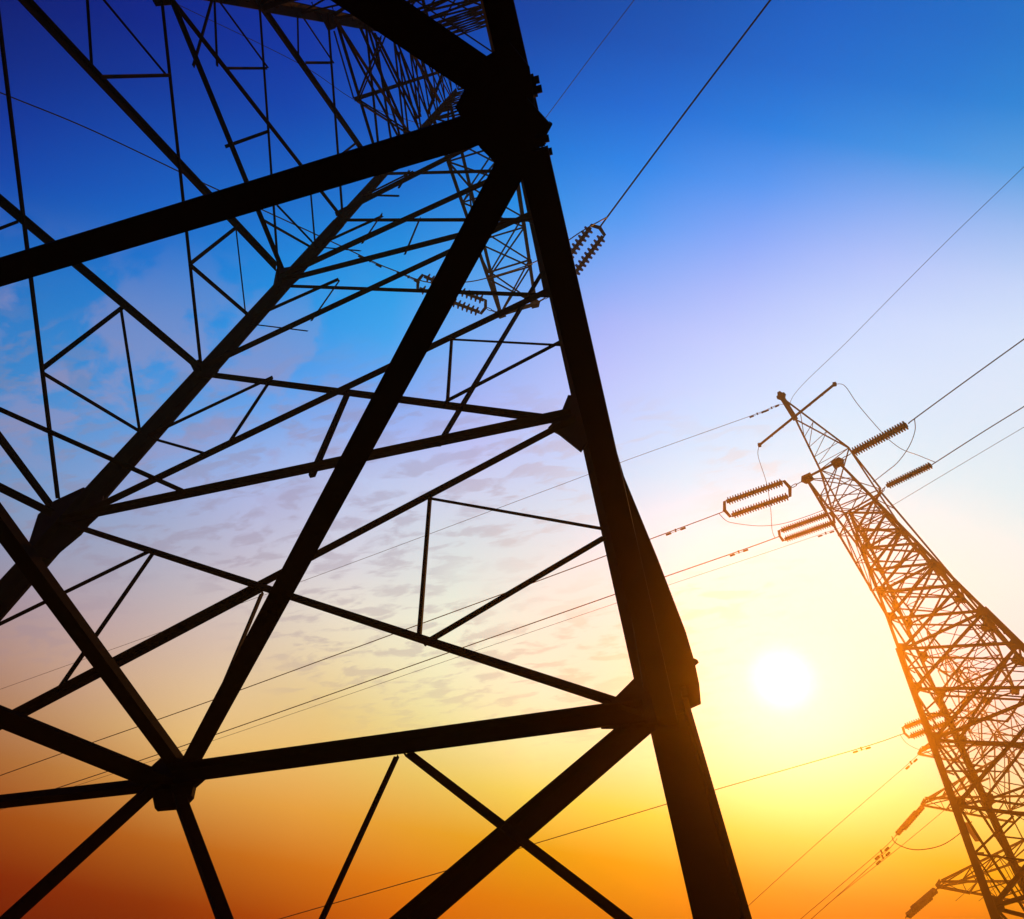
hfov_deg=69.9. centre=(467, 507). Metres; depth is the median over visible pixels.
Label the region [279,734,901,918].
conductor
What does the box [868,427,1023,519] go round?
conductor
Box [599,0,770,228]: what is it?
conductor
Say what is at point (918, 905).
insulator string
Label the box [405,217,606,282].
jumper wire
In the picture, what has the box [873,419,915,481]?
jumper wire
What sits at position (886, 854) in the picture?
conductor
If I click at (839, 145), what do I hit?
sky
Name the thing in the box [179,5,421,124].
earth wire
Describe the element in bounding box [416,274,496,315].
insulator string
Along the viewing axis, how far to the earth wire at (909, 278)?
25.94 m
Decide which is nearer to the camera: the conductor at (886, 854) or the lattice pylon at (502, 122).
the lattice pylon at (502, 122)
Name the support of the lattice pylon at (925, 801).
on the ground
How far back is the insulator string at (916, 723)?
29.37 m
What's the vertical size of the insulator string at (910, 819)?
1.924 m
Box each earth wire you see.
[2,404,791,688]
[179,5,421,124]
[545,0,633,117]
[748,753,919,905]
[790,174,1015,409]
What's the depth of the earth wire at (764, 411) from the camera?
31.92 m
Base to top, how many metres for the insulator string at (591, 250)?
0.379 m
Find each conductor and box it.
[0,92,419,283]
[0,511,723,775]
[1,516,872,809]
[58,536,778,787]
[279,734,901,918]
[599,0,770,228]
[801,836,895,918]
[811,839,896,918]
[827,795,961,904]
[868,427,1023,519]
[908,339,1023,423]
[932,406,1023,464]
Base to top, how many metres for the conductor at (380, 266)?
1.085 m
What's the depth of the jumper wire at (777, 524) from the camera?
26.27 m
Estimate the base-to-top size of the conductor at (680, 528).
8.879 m
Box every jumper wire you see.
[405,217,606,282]
[720,503,839,525]
[758,447,774,537]
[842,384,933,461]
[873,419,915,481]
[891,821,971,849]
[900,735,1019,758]
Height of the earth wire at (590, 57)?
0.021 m
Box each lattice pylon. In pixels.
[0,0,751,918]
[758,382,1023,918]
[917,656,1023,918]
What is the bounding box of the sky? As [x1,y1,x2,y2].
[0,0,1023,918]
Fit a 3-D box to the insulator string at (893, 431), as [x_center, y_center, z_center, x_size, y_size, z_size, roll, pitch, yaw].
[13.393,-2.141,24.240,2.318,0.458,0.402,-32,-65,24]
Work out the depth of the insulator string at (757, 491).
25.69 m
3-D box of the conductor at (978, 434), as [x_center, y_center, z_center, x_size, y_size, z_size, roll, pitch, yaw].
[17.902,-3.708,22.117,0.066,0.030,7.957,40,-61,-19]
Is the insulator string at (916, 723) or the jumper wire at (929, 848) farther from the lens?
the jumper wire at (929, 848)
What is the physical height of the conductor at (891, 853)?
6.032 m
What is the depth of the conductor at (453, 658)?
27.67 m
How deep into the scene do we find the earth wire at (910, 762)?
35.20 m
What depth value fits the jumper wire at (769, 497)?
29.41 m
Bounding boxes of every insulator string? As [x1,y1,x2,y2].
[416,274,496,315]
[537,224,605,302]
[723,479,803,517]
[777,512,844,541]
[841,421,908,460]
[881,462,932,492]
[895,803,924,835]
[901,700,985,738]
[905,884,939,918]
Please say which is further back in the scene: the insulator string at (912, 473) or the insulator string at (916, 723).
the insulator string at (916, 723)
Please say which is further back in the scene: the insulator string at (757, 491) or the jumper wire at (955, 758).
the jumper wire at (955, 758)
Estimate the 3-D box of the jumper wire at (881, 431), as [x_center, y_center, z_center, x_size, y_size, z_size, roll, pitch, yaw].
[15.039,-3.034,26.841,1.139,6.412,0.796,12,-56,-1]
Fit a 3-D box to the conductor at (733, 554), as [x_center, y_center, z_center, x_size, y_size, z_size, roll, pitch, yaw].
[-8.659,8.225,27.968,41.432,8.211,1.007,-15,-60,16]
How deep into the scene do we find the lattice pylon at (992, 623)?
24.66 m
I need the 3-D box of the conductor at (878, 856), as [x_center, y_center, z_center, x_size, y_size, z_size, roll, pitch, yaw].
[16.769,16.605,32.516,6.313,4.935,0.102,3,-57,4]
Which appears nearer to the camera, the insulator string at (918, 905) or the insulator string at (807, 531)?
the insulator string at (807, 531)

